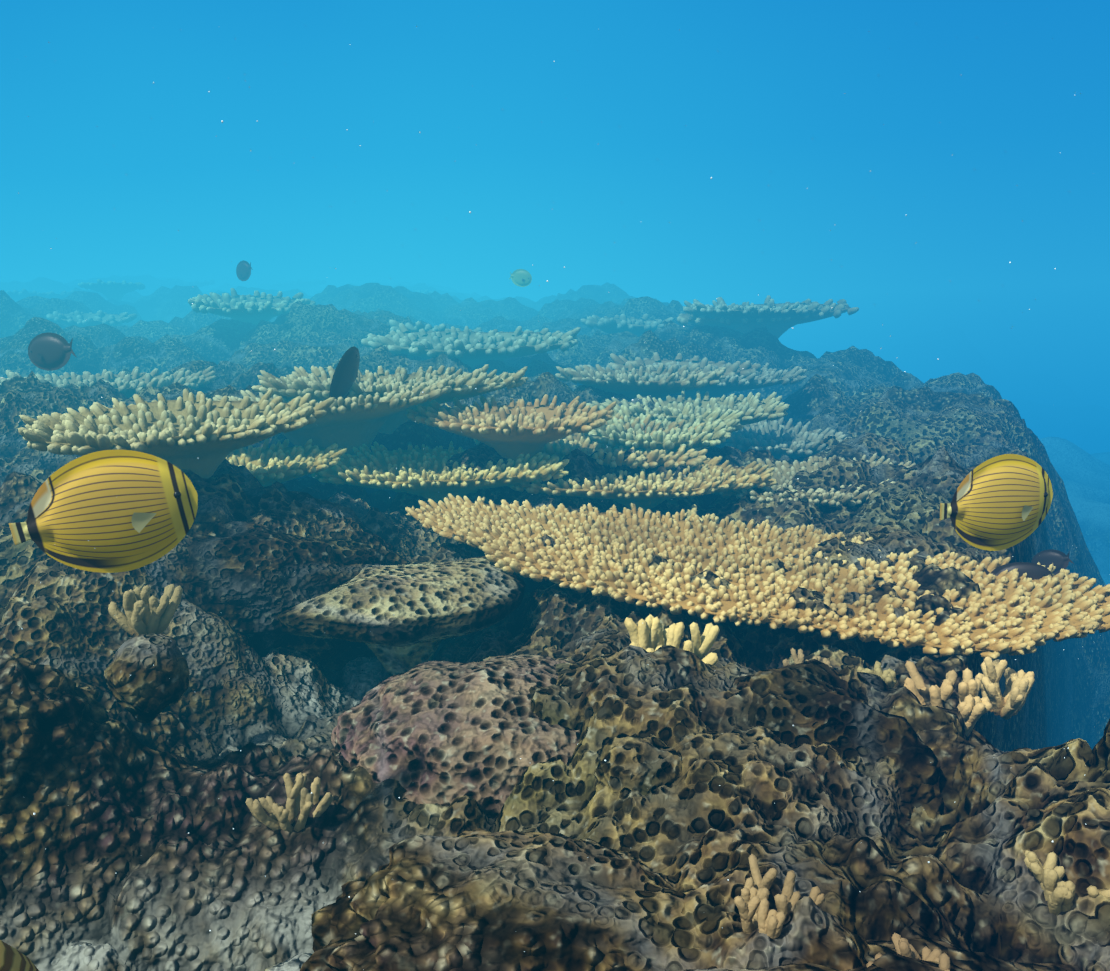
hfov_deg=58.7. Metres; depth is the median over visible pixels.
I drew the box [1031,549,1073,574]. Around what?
dark fish
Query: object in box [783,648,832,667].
branch coral
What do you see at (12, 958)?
butterflyfish
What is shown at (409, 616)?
table coral
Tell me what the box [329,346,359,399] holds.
dark fish
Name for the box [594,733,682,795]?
knob rock
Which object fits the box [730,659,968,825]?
bommie rock
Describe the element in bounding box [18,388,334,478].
table coral
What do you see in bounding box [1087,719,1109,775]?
pillar rock
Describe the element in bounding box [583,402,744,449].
table coral
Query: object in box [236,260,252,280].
dark fish
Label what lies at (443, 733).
mound rock
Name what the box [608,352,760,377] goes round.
table coral
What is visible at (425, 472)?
table coral
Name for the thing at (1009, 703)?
branch coral
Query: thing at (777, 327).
table coral
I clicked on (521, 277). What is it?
yellow fish
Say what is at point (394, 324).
table coral
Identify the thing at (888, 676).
branch coral
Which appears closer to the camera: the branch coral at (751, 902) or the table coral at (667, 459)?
the branch coral at (751, 902)
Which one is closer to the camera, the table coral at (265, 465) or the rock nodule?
the rock nodule
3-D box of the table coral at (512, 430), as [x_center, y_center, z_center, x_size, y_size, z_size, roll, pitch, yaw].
[-0.085,-0.069,1.907,0.404,0.175,0.355,1,12,4]
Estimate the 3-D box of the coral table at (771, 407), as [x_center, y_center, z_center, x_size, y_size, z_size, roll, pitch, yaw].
[0.356,-0.135,2.510,0.506,0.184,0.381,-6,13,-24]
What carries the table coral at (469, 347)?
on the reef ground
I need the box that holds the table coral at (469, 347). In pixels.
[361,323,580,367]
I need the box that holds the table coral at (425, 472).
[311,441,568,501]
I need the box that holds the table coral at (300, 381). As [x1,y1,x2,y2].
[251,364,527,433]
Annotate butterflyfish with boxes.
[0,940,38,970]
[9,450,197,572]
[940,454,1052,550]
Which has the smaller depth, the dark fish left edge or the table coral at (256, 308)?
the dark fish left edge
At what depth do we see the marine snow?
0.37 m
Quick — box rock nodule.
[104,634,189,723]
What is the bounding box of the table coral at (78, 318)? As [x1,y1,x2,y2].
[46,310,136,326]
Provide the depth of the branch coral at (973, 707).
0.94 m
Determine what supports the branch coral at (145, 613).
on the reef ground
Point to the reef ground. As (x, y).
(108, 862)
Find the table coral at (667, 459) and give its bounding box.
[445,403,713,468]
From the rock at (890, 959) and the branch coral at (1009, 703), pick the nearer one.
the rock at (890, 959)
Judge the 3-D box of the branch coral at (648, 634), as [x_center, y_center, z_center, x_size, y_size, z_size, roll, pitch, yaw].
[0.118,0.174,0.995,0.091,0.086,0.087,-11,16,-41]
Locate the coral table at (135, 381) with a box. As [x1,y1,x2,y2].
[0,366,216,397]
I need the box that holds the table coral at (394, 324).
[389,319,482,331]
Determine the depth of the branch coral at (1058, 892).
0.64 m
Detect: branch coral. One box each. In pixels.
[108,584,182,635]
[245,772,333,831]
[624,614,719,664]
[686,504,718,522]
[734,854,824,938]
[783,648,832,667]
[857,661,896,687]
[866,932,949,970]
[904,660,992,736]
[975,657,1034,719]
[1024,850,1109,914]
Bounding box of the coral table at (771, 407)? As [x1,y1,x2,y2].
[586,388,788,450]
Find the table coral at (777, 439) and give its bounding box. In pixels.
[716,417,851,458]
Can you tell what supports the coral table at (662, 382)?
on the reef ground
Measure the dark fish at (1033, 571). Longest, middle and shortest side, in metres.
0.084 x 0.040 x 0.020 m
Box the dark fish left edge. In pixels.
[28,332,75,370]
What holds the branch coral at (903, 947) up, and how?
on the rock at (890, 959)
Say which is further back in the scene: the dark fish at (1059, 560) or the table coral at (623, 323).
the table coral at (623, 323)
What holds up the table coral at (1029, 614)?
on the reef ground
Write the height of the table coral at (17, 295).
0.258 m
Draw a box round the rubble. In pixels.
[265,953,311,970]
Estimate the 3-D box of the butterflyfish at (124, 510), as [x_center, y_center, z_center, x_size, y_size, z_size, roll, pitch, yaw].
[-0.315,0.020,0.694,0.123,0.088,0.026,-14,16,-17]
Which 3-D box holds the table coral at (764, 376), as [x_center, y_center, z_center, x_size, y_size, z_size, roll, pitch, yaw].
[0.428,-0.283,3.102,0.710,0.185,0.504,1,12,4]
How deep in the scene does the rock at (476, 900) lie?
0.64 m
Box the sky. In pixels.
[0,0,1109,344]
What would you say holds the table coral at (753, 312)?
on the reef ground
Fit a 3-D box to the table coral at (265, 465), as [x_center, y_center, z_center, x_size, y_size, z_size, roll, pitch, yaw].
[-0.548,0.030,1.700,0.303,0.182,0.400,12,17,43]
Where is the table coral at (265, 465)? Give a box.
[226,439,346,486]
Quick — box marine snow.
[2,26,1100,951]
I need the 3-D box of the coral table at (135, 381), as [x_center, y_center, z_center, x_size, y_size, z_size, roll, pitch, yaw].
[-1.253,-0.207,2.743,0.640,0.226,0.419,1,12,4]
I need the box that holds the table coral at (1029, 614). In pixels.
[405,493,1109,658]
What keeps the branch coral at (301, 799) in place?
on the reef ground
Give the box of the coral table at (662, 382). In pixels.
[555,363,726,400]
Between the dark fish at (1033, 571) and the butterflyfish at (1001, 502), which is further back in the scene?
the dark fish at (1033, 571)
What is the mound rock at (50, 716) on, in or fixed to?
on the reef ground
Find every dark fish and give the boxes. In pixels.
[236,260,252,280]
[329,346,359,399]
[983,562,1052,579]
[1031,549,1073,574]
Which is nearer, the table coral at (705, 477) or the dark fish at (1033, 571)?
the dark fish at (1033, 571)
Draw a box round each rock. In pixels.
[0,655,108,813]
[300,829,699,970]
[331,655,579,818]
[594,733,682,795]
[675,935,1066,970]
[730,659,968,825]
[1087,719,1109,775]
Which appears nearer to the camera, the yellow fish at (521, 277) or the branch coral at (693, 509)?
the branch coral at (693, 509)
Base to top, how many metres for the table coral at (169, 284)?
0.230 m
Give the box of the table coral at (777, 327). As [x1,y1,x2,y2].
[677,295,858,337]
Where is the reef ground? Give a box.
[0,274,1109,970]
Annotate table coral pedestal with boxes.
[206,369,479,457]
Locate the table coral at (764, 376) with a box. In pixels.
[579,361,806,399]
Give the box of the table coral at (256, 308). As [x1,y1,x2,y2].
[188,288,315,324]
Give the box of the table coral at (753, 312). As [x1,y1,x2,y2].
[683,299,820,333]
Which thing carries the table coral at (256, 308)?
on the reef ground
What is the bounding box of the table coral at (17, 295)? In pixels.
[6,288,73,300]
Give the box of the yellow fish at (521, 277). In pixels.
[509,269,531,286]
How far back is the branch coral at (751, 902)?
0.61 m
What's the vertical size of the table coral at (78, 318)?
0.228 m
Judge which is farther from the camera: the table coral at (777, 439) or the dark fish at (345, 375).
the table coral at (777, 439)
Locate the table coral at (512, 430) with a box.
[405,394,616,460]
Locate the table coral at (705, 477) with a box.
[504,447,777,510]
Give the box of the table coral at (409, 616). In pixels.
[277,556,525,676]
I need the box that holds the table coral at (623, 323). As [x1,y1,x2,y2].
[581,313,675,335]
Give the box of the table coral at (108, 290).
[78,279,144,301]
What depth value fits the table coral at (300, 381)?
2.03 m
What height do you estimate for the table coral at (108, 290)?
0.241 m
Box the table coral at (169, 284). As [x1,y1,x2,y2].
[155,279,214,287]
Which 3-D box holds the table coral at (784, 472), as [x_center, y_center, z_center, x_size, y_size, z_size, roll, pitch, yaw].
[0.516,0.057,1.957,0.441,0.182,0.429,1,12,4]
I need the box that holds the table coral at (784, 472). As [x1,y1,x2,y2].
[712,453,915,506]
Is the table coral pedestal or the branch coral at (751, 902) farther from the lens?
the table coral pedestal

